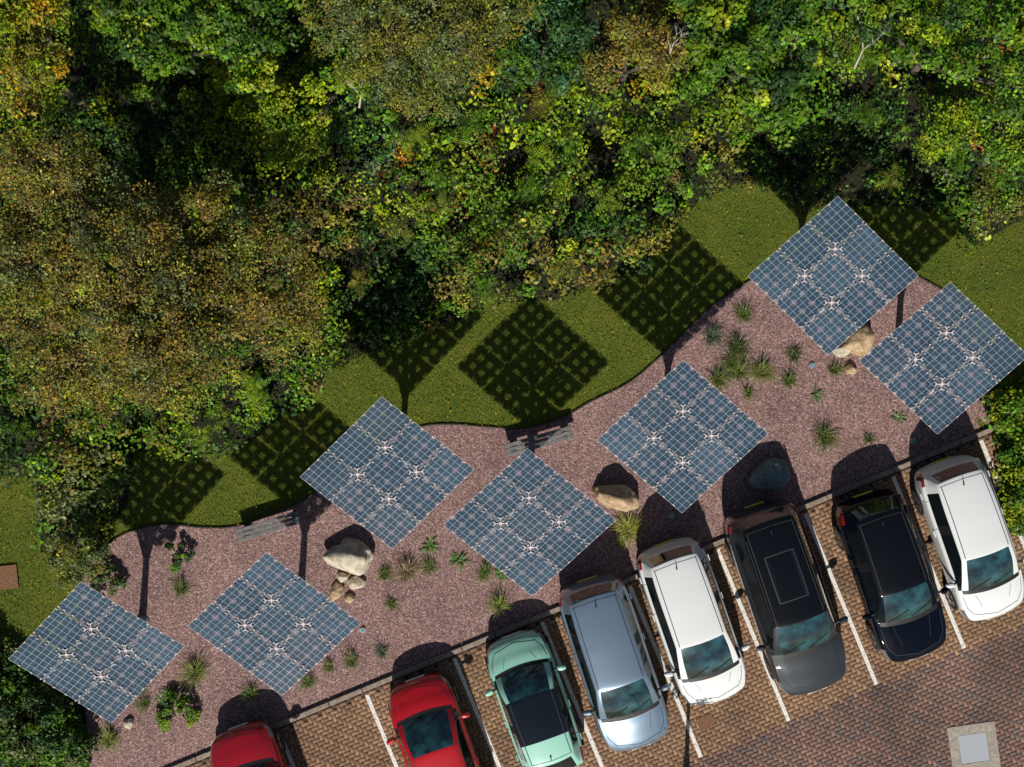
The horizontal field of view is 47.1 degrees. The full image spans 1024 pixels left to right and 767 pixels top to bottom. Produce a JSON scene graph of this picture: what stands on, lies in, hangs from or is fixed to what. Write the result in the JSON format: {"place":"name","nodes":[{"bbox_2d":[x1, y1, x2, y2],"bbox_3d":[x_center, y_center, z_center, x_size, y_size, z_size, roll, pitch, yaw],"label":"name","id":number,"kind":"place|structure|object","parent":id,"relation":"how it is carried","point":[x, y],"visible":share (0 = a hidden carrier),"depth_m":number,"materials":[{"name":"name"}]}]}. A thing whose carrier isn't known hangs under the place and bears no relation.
{"place":"outdoors","nodes":[
{"label":"outdoors","id":0,"kind":"place"},
{"bbox_2d":[0,676,86,766],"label":"woodland floor","id":1,"kind":"structure","parent":0,"point":[75,706],"depth_m":29.99,"materials":[{"name":"green plant"}]},
{"bbox_2d":[0,636,99,766],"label":"evergreen shrub","id":2,"kind":"object","parent":1,"relation":"on","point":[31,697],"visible":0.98,"depth_m":29.31,"materials":[{"name":"green plant"}]},
{"bbox_2d":[0,181,1023,748],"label":"ground","id":3,"kind":"structure","parent":0,"point":[720,226],"depth_m":30.00,"materials":[{"name":"green plant"}]},
{"bbox_2d":[0,564,18,589],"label":"brick inspection cover","id":4,"kind":"object","parent":3,"relation":"on","point":[9,579],"visible":1,"depth_m":29.94,"materials":[{"name":"brown brick"}]},
{"bbox_2d":[44,520,111,592],"bbox_3d":[-10.963,4.379,29.587,1.781,0.859,1.878,0,90,0],"label":"berry shrub","id":5,"kind":"object","parent":3,"relation":"on","point":[92,555],"visible":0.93,"depth_m":29.52,"materials":[{"name":"green plant"}]},
{"bbox_2d":[80,256,994,766],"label":"gravel bed","id":6,"kind":"object","parent":3,"relation":"on","point":[144,558],"visible":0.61,"depth_m":29.99,"materials":[{"name":"gravel"}]},
{"bbox_2d":[10,582,183,720],"bbox_3d":[-9.438,6.111,28.292,3.207,3.428,2.438,33,90,0],"label":"solar tree","id":7,"kind":"object","parent":6,"relation":"on","point":[95,633],"visible":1,"depth_m":26.70,"materials":[{"name":"blue glass"}]},
{"bbox_2d":[89,563,127,603],"bbox_3d":[-10.339,5.048,29.766,1.019,0.495,0.868,-32,90,0],"label":"dark shrub","id":8,"kind":"object","parent":6,"relation":"on","point":[115,581],"visible":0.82,"depth_m":29.69,"materials":[{"name":"green plant"}]},
{"bbox_2d":[94,721,125,756],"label":"ornamental grass","id":9,"kind":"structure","parent":6,"relation":"on","point":[109,739],"depth_m":29.84,"materials":[{"name":"green plant"}]},
{"bbox_2d":[122,718,133,728],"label":"boulder","id":10,"kind":"object","parent":6,"relation":"on","point":[127,723],"visible":1,"depth_m":29.87,"materials":[{"name":"beige stone"}]},
{"bbox_2d":[132,697,155,714],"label":"ornamental grass","id":11,"kind":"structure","parent":6,"relation":"on","point":[146,703],"depth_m":29.90,"materials":[{"name":"green plant"}]},
{"bbox_2d":[156,692,167,711],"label":"rosette plant","id":12,"kind":"object","parent":6,"relation":"on","point":[163,702],"visible":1,"depth_m":29.95,"materials":[{"name":"green plant"}]},
{"bbox_2d":[156,684,184,705],"bbox_3d":[-8.615,7.887,29.939,0.670,0.121,0.695,44,90,0],"label":"rosette plant","id":13,"kind":"object","parent":6,"relation":"on","point":[166,690],"visible":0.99,"depth_m":29.90,"materials":[{"name":"green plant"}]},
{"bbox_2d":[154,691,202,732],"bbox_3d":[-8.473,8.329,29.755,1.230,0.521,1.081,0,90,0],"label":"round shrub","id":14,"kind":"object","parent":6,"relation":"on","point":[180,704],"visible":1,"depth_m":29.71,"materials":[{"name":"green plant"}]},
{"bbox_2d":[163,576,195,602],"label":"ornamental grass","id":15,"kind":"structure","parent":6,"relation":"on","point":[179,588],"depth_m":29.87,"materials":[{"name":"green plant"}]},
{"bbox_2d":[164,541,195,573],"bbox_3d":[-8.413,4.400,29.761,0.806,0.505,0.853,0,90,0],"label":"dark shrub","id":16,"kind":"object","parent":6,"relation":"on","point":[174,568],"visible":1,"depth_m":29.72,"materials":[{"name":"green plant"}]},
{"bbox_2d":[173,651,217,699],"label":"ornamental grass","id":17,"kind":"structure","parent":6,"relation":"on","point":[192,673],"depth_m":29.81,"materials":[{"name":"green plant"}]},
{"bbox_2d":[235,681,259,711],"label":"ornamental grass","id":18,"kind":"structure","parent":6,"relation":"on","point":[249,694],"depth_m":29.89,"materials":[{"name":"green plant"}]},
{"bbox_2d":[235,510,302,541],"bbox_3d":[-6.117,3.593,29.795,1.700,0.410,0.340,-17,90,0],"label":"bench","id":19,"kind":"object","parent":6,"relation":"on","point":[247,532],"visible":1,"depth_m":29.59,"materials":[{"name":"grey wood"}]},
{"bbox_2d":[188,552,360,693],"bbox_3d":[-5.399,5.473,28.292,3.082,3.428,2.462,38,90,0],"label":"solar tree","id":20,"kind":"object","parent":6,"relation":"on","point":[276,602],"visible":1,"depth_m":26.70,"materials":[{"name":"blue glass"}]},
{"bbox_2d":[295,669,318,696],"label":"ornamental grass","id":21,"kind":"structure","parent":6,"relation":"on","point":[307,681],"depth_m":29.88,"materials":[{"name":"green plant"}]},
{"bbox_2d":[321,658,336,675],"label":"ornamental grass","id":22,"kind":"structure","parent":6,"relation":"on","point":[328,666],"depth_m":29.92,"materials":[{"name":"green plant"}]},
{"bbox_2d":[330,581,343,600],"bbox_3d":[-4.482,5.311,29.935,0.354,0.331,0.528,23,90,0],"label":"boulder","id":23,"kind":"object","parent":6,"relation":"on","point":[336,590],"visible":1,"depth_m":29.84,"materials":[{"name":"beige stone"}]},
{"bbox_2d":[337,572,347,582],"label":"boulder","id":24,"kind":"object","parent":6,"relation":"on","point":[342,577],"visible":1,"depth_m":29.85,"materials":[{"name":"beige stone"}]},
{"bbox_2d":[322,538,373,575],"bbox_3d":[-4.140,4.361,29.800,1.213,0.922,0.906,23,90,0],"label":"boulder","id":25,"kind":"object","parent":6,"relation":"on","point":[354,556],"visible":1,"depth_m":29.55,"materials":[{"name":"beige stone"}]},
{"bbox_2d":[344,593,354,603],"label":"boulder","id":26,"kind":"object","parent":6,"relation":"on","point":[349,598],"visible":1,"depth_m":29.87,"materials":[{"name":"beige stone"}]},
{"bbox_2d":[341,648,361,672],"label":"ornamental grass","id":27,"kind":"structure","parent":6,"relation":"on","point":[349,662],"depth_m":29.88,"materials":[{"name":"green plant"}]},
{"bbox_2d":[347,576,365,589],"bbox_3d":[-3.952,5.064,29.936,0.488,0.347,0.348,-6,90,0],"label":"boulder","id":28,"kind":"object","parent":6,"relation":"on","point":[355,582],"visible":1,"depth_m":29.83,"materials":[{"name":"beige stone"}]},
{"bbox_2d":[371,640,392,662],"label":"ornamental grass","id":29,"kind":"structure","parent":6,"relation":"on","point":[382,652],"depth_m":29.90,"materials":[{"name":"green plant"}]},
{"bbox_2d":[372,556,398,584],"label":"ornamental grass","id":30,"kind":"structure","parent":6,"relation":"on","point":[383,574],"depth_m":29.89,"materials":[{"name":"green plant"}]},
{"bbox_2d":[300,399,471,547],"bbox_3d":[-2.837,2.036,28.289,2.997,3.433,2.614,39,90,0],"label":"solar tree","id":31,"kind":"object","parent":6,"relation":"on","point":[402,466],"visible":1,"depth_m":26.70,"materials":[{"name":"blue glass"}]},
{"bbox_2d":[380,596,400,612],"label":"ornamental grass","id":32,"kind":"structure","parent":6,"relation":"on","point":[392,603],"depth_m":29.91,"materials":[{"name":"green plant"}]},
{"bbox_2d":[383,551,427,589],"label":"ornamental grass","id":33,"kind":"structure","parent":6,"relation":"on","point":[409,571],"depth_m":29.83,"materials":[{"name":"beige plant"}]},
{"bbox_2d":[419,535,438,554],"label":"rosette plant","id":34,"kind":"object","parent":6,"relation":"on","point":[430,546],"visible":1,"depth_m":29.95,"materials":[{"name":"green plant"}]},
{"bbox_2d":[417,556,441,577],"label":"ornamental grass","id":35,"kind":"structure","parent":6,"relation":"on","point":[429,566],"depth_m":29.88,"materials":[{"name":"green plant"}]},
{"bbox_2d":[448,552,472,572],"bbox_3d":[-1.331,4.548,29.951,0.652,0.099,0.552,34,90,0],"label":"rosette plant","id":36,"kind":"object","parent":6,"relation":"on","point":[458,560],"visible":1,"depth_m":29.93,"materials":[{"name":"green plant"}]},
{"bbox_2d":[472,561,496,581],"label":"ornamental grass","id":37,"kind":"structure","parent":6,"relation":"on","point":[487,570],"depth_m":29.89,"materials":[{"name":"green plant"}]},
{"bbox_2d":[482,586,513,619],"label":"ornamental grass","id":38,"kind":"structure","parent":6,"relation":"on","point":[498,604],"depth_m":29.86,"materials":[{"name":"green plant"}]},
{"bbox_2d":[493,568,508,582],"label":"rosette plant","id":39,"kind":"object","parent":6,"relation":"on","point":[500,575],"visible":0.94,"depth_m":29.95,"materials":[{"name":"green plant"}]},
{"bbox_2d":[1,185,1023,726],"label":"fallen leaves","id":40,"kind":"object","parent":6,"relation":"on","point":[507,377],"visible":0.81,"depth_m":29.94,"materials":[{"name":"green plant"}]},
{"bbox_2d":[446,449,615,595],"bbox_3d":[0.404,3.159,28.291,2.970,3.430,2.575,39,90,0],"label":"solar tree","id":41,"kind":"object","parent":6,"relation":"on","point":[529,514],"visible":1,"depth_m":26.70,"materials":[{"name":"blue glass"}]},
{"bbox_2d":[78,254,996,765],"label":"lawn edging","id":42,"kind":"object","parent":6,"relation":"on","point":[474,426],"visible":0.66,"depth_m":29.95,"materials":[{"name":"grey"}]},
{"bbox_2d":[504,426,573,456],"bbox_3d":[0.674,1.455,29.795,1.750,0.410,0.340,-16,90,0],"label":"bench","id":43,"kind":"object","parent":6,"relation":"on","point":[563,434],"visible":1,"depth_m":29.59,"materials":[{"name":"grey wood"}]},
{"bbox_2d":[592,484,638,511],"bbox_3d":[2.634,2.902,29.764,1.181,1.077,0.685,-2,90,0],"label":"boulder","id":44,"kind":"object","parent":6,"relation":"on","point":[623,497],"visible":1,"depth_m":29.54,"materials":[{"name":"beige stone"}]},
{"bbox_2d":[605,510,651,552],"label":"ornamental grass","id":45,"kind":"object","parent":6,"relation":"on","point":[628,528],"depth_m":29.79,"materials":[{"name":"green plant"}]},
{"bbox_2d":[597,360,767,512],"bbox_3d":[3.875,1.213,28.289,2.940,3.433,2.566,-43,90,0],"label":"solar tree","id":46,"kind":"object","parent":6,"relation":"on","point":[664,429],"visible":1,"depth_m":26.70,"materials":[{"name":"blue glass"}]},
{"bbox_2d":[692,312,733,357],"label":"ornamental grass","id":47,"kind":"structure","parent":6,"relation":"on","point":[713,335],"depth_m":29.83,"materials":[{"name":"green plant"}]},
{"bbox_2d":[706,366,737,395],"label":"ornamental grass","id":48,"kind":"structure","parent":6,"relation":"on","point":[717,378],"depth_m":29.83,"materials":[{"name":"green plant"}]},
{"bbox_2d":[719,353,743,377],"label":"ornamental grass","id":49,"kind":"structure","parent":6,"relation":"on","point":[729,363],"depth_m":29.87,"materials":[{"name":"green plant"}]},
{"bbox_2d":[717,329,759,362],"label":"ornamental grass","id":50,"kind":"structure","parent":6,"relation":"on","point":[738,346],"depth_m":29.82,"materials":[{"name":"green plant"}]},
{"bbox_2d":[720,348,759,385],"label":"ornamental grass","id":51,"kind":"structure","parent":6,"relation":"on","point":[740,371],"depth_m":29.82,"materials":[{"name":"green plant"}]},
{"bbox_2d":[732,299,756,326],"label":"ornamental grass","id":52,"kind":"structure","parent":6,"relation":"on","point":[743,314],"depth_m":29.87,"materials":[{"name":"green plant"}]},
{"bbox_2d":[739,384,757,403],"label":"ornamental grass","id":53,"kind":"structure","parent":6,"relation":"on","point":[748,393],"depth_m":29.90,"materials":[{"name":"green plant"}]},
{"bbox_2d":[742,355,780,388],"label":"ornamental grass","id":54,"kind":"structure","parent":6,"relation":"on","point":[764,371],"depth_m":29.82,"materials":[{"name":"green plant"}]},
{"bbox_2d":[749,457,790,491],"bbox_3d":[6.506,2.314,29.824,1.057,0.856,0.870,-6,90,0],"label":"boulder","id":55,"kind":"object","parent":6,"relation":"on","point":[771,474],"visible":1,"depth_m":29.57,"materials":[{"name":"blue stone"}]},
{"bbox_2d":[776,370,800,391],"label":"ornamental grass","id":56,"kind":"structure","parent":6,"relation":"on","point":[789,380],"depth_m":29.87,"materials":[{"name":"green plant"}]},
{"bbox_2d":[781,342,813,367],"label":"ornamental grass","id":57,"kind":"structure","parent":6,"relation":"on","point":[793,355],"depth_m":29.87,"materials":[{"name":"green plant"}]},
{"bbox_2d":[811,383,823,402],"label":"rosette plant","id":58,"kind":"object","parent":6,"relation":"on","point":[816,396],"visible":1,"depth_m":29.95,"materials":[{"name":"green plant"}]},
{"bbox_2d":[804,419,848,456],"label":"ornamental grass","id":59,"kind":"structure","parent":6,"relation":"on","point":[825,440],"depth_m":29.81,"materials":[{"name":"green plant"}]},
{"bbox_2d":[750,198,915,354],"bbox_3d":[7.294,-2.444,28.288,2.889,3.436,2.596,-42,90,0],"label":"solar tree","id":60,"kind":"object","parent":6,"relation":"on","point":[800,286],"visible":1,"depth_m":26.70,"materials":[{"name":"blue glass"}]},
{"bbox_2d":[826,357,850,377],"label":"ornamental grass","id":61,"kind":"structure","parent":6,"relation":"on","point":[834,368],"depth_m":29.89,"materials":[{"name":"green plant"}]},
{"bbox_2d":[832,343,849,357],"bbox_3d":[8.408,-0.857,29.910,0.565,0.424,0.396,-6,90,0],"label":"boulder","id":62,"kind":"object","parent":6,"relation":"on","point":[840,351],"visible":0.66,"depth_m":29.78,"materials":[{"name":"beige stone"}]},
{"bbox_2d":[844,364,856,374],"bbox_3d":[8.611,-0.347,29.930,0.319,0.297,0.252,36,90,0],"label":"boulder","id":63,"kind":"object","parent":6,"relation":"on","point":[851,369],"visible":1,"depth_m":29.86,"materials":[{"name":"beige stone"}]},
{"bbox_2d":[843,324,874,355],"bbox_3d":[8.773,-1.122,29.848,0.781,0.844,0.793,12,90,0],"label":"boulder","id":64,"kind":"object","parent":6,"relation":"on","point":[859,341],"visible":0.78,"depth_m":29.55,"materials":[{"name":"beige stone"}]},
{"bbox_2d":[861,433,878,447],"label":"ornamental grass","id":65,"kind":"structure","parent":6,"relation":"on","point":[868,438],"depth_m":29.92,"materials":[{"name":"green plant"}]},
{"bbox_2d":[889,410,906,425],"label":"rosette plant","id":66,"kind":"object","parent":6,"relation":"on","point":[899,418],"visible":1,"depth_m":29.95,"materials":[{"name":"green plant"}]},
{"bbox_2d":[859,284,1023,433],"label":"solar tree","id":67,"kind":"object","parent":6,"relation":"on","point":[896,359],"visible":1,"depth_m":26.70,"materials":[{"name":"blue glass"}]},
{"bbox_2d":[0,0,1023,551],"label":"woodland floor","id":68,"kind":"structure","parent":0,"point":[802,174],"depth_m":29.99,"materials":[{"name":"green plant"}]},
{"bbox_2d":[0,0,92,127],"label":"golden tree","id":69,"kind":"object","parent":68,"relation":"on","point":[28,15],"visible":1,"depth_m":24.97,"materials":[{"name":"yellow plant"}]},
{"bbox_2d":[0,124,331,439],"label":"autumn birch tree","id":70,"kind":"object","parent":68,"relation":"on","point":[194,301],"visible":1,"depth_m":24.18,"materials":[{"name":"brown plant"}]},
{"bbox_2d":[69,0,305,101],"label":"broadleaf tree","id":71,"kind":"object","parent":68,"relation":"on","point":[188,28],"visible":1,"depth_m":25.58,"materials":[{"name":"green plant"}]},
{"bbox_2d":[223,53,371,163],"bbox_3d":[-4.885,-6.266,28.087,3.347,3.827,2.564,0,90,0],"label":"hazel tree","id":72,"kind":"object","parent":68,"relation":"on","point":[273,110],"visible":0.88,"depth_m":26.68,"materials":[{"name":"green plant"}]},
{"bbox_2d":[298,0,539,124],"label":"willow tree","id":73,"kind":"object","parent":68,"relation":"on","point":[446,44],"visible":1,"depth_m":24.57,"materials":[{"name":"green plant"}]},
{"bbox_2d":[0,0,1023,555],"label":"woodland thicket","id":74,"kind":"object","parent":68,"relation":"on","point":[304,388],"visible":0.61,"depth_m":28.88,"materials":[{"name":"green plant"}]},
{"bbox_2d":[0,0,1023,558],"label":"ivy ground cover","id":75,"kind":"object","parent":68,"relation":"on","point":[322,382],"visible":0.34,"depth_m":29.88,"materials":[{"name":"green plant"}]},
{"bbox_2d":[5,0,1019,452],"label":"fern patch","id":76,"kind":"object","parent":68,"relation":"on","point":[567,154],"visible":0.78,"depth_m":28.47,"materials":[{"name":"green plant"}]},
{"bbox_2d":[488,0,599,99],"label":"holly tree","id":77,"kind":"object","parent":68,"relation":"on","point":[564,59],"visible":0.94,"depth_m":26.82,"materials":[{"name":"green plant"}]},
{"bbox_2d":[577,7,689,96],"bbox_3d":[2.798,-7.640,28.204,2.612,3.592,2.032,0,90,0],"label":"hawthorn tree","id":78,"kind":"object","parent":68,"relation":"on","point":[623,35],"visible":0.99,"depth_m":26.92,"materials":[{"name":"green plant"}]},
{"bbox_2d":[665,27,686,64],"bbox_3d":[3.679,-7.711,26.711,0.448,0.817,0.796,34,90,0],"label":"dead branch","id":79,"kind":"object","parent":78,"relation":"attached to","point":[670,49],"visible":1,"depth_m":26.66,"materials":[{"name":"grey wood"}]},
{"bbox_2d":[671,0,844,148],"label":"broadleaf tree","id":80,"kind":"object","parent":68,"relation":"on","point":[741,61],"visible":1,"depth_m":26.46,"materials":[{"name":"green plant"}]},
{"bbox_2d":[843,0,1023,127],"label":"broadleaf tree","id":81,"kind":"object","parent":68,"relation":"on","point":[921,57],"visible":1,"depth_m":26.11,"materials":[{"name":"green plant"}]},
{"bbox_2d":[853,6,885,68],"bbox_3d":[8.348,-8.235,27.570,0.670,1.100,1.350,-12,90,0],"label":"dead branch","id":82,"kind":"object","parent":81,"relation":"attached to","point":[857,61],"visible":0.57,"depth_m":27.73,"materials":[{"name":"grey wood"}]},
{"bbox_2d":[891,94,1023,183],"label":"hazel tree","id":83,"kind":"object","parent":68,"relation":"on","point":[954,120],"visible":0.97,"depth_m":27.58,"materials":[{"name":"green plant"}]},
{"bbox_2d":[185,423,1023,766],"bbox_3d":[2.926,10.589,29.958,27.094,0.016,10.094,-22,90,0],"label":"block paving","id":84,"kind":"structure","parent":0,"point":[975,687],"depth_m":29.95,"materials":[{"name":"brown brick"}]},
{"bbox_2d":[210,720,290,766],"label":"parked car","id":85,"kind":"object","parent":84,"relation":"on","point":[258,743],"visible":1,"depth_m":29.14,"materials":[{"name":"red paint"}]},
{"bbox_2d":[365,694,397,766],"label":"parking bay marking","id":86,"kind":"object","parent":84,"relation":"on","point":[393,759],"visible":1,"depth_m":29.95,"materials":[{"name":"white paint"}]},
{"bbox_2d":[386,673,480,766],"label":"parked car","id":87,"kind":"object","parent":84,"relation":"on","point":[427,716],"visible":1,"depth_m":28.93,"materials":[{"name":"red paint"}]},
{"bbox_2d":[453,658,500,766],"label":"parking bay marking","id":88,"kind":"object","parent":84,"relation":"on","point":[473,704],"visible":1,"depth_m":29.95,"materials":[{"name":"white paint"}]},
{"bbox_2d":[485,629,584,766],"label":"parked car","id":89,"kind":"object","parent":84,"relation":"on","point":[542,725],"visible":1,"depth_m":28.69,"materials":[{"name":"teal paint"}]},
{"bbox_2d":[541,622,603,766],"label":"parking bay marking","id":90,"kind":"object","parent":84,"relation":"on","point":[580,714],"visible":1,"depth_m":29.95,"materials":[{"name":"white paint"}]},
{"bbox_2d":[170,416,1019,766],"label":"kerb","id":91,"kind":"structure","parent":84,"relation":"on","point":[554,610],"depth_m":29.89,"materials":[{"name":"concrete"}]},
{"bbox_2d":[559,573,669,751],"bbox_3d":[2.559,7.004,29.180,2.250,1.560,4.445,-18,90,0],"label":"parked car","id":92,"kind":"object","parent":84,"relation":"on","point":[611,656],"visible":1,"depth_m":28.66,"materials":[{"name":"silver metal"}]},
{"bbox_2d":[628,585,702,756],"bbox_3d":[3.910,7.340,29.948,0.100,0.001,4.730,-22,90,0],"label":"parking bay marking","id":93,"kind":"object","parent":84,"relation":"on","point":[658,654],"visible":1,"depth_m":29.95,"materials":[{"name":"white paint"}]},
{"bbox_2d":[637,537,749,704],"bbox_3d":[4.506,5.966,29.170,2.230,1.580,4.205,-19,90,0],"label":"parked car","id":94,"kind":"object","parent":84,"relation":"on","point":[682,593],"visible":1,"depth_m":28.64,"materials":[{"name":"white paint"}]},
{"bbox_2d":[696,713,715,730],"bbox_3d":[4.933,8.625,29.958,0.420,0.030,0.320,-22,90,0],"label":"rusty access cover","id":95,"kind":"object","parent":84,"relation":"on","point":[705,722],"visible":1,"depth_m":29.94,"materials":[{"name":"brown metal"}]},
{"bbox_2d":[716,549,789,721],"bbox_3d":[6.146,6.414,29.948,0.100,0.001,4.730,-22,90,0],"label":"parking bay marking","id":96,"kind":"object","parent":84,"relation":"on","point":[735,592],"visible":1,"depth_m":29.95,"materials":[{"name":"white paint"}]},
{"bbox_2d":[724,499,847,695],"bbox_3d":[6.858,5.366,29.100,2.370,1.720,4.935,-19,90,0],"label":"parked car","id":97,"kind":"object","parent":84,"relation":"on","point":[770,552],"visible":1,"depth_m":28.56,"materials":[{"name":"grey paint"}]},
{"bbox_2d":[804,513,877,684],"bbox_3d":[8.382,5.488,29.948,0.100,0.001,4.730,-22,90,0],"label":"parking bay marking","id":98,"kind":"object","parent":84,"relation":"on","point":[840,597],"visible":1,"depth_m":29.95,"materials":[{"name":"white paint"}]},
{"bbox_2d":[833,489,948,661],"bbox_3d":[9.486,4.814,29.204,2.250,1.512,4.335,-19,90,0],"label":"parked car","id":99,"kind":"object","parent":84,"relation":"on","point":[876,535],"visible":1,"depth_m":28.80,"materials":[{"name":"black paint"}]},
{"bbox_2d":[892,476,965,648],"bbox_3d":[10.617,4.562,29.948,0.100,0.001,4.730,-22,90,0],"label":"parking bay marking","id":100,"kind":"object","parent":84,"relation":"on","point":[951,617],"visible":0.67,"depth_m":29.95,"materials":[{"name":"white paint"}]},
{"bbox_2d":[911,455,1023,620],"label":"parked car","id":101,"kind":"object","parent":84,"relation":"on","point":[956,502],"visible":1,"depth_m":28.73,"materials":[{"name":"white paint"}]},
{"bbox_2d":[947,721,1000,766],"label":"drain cover","id":102,"kind":"object","parent":84,"relation":"on","point":[974,746],"visible":1,"depth_m":29.94,"materials":[{"name":"concrete"}]},
{"bbox_2d":[978,376,1023,539],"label":"hedge","id":103,"kind":"object","parent":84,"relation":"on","point":[1013,433],"visible":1,"depth_m":29.35,"materials":[{"name":"green plant"}]},
{"bbox_2d":[979,440,1023,546],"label":"parking bay marking","id":104,"kind":"object","parent":84,"relation":"on","point":[991,465],"visible":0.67,"depth_m":29.95,"materials":[{"name":"white paint"}]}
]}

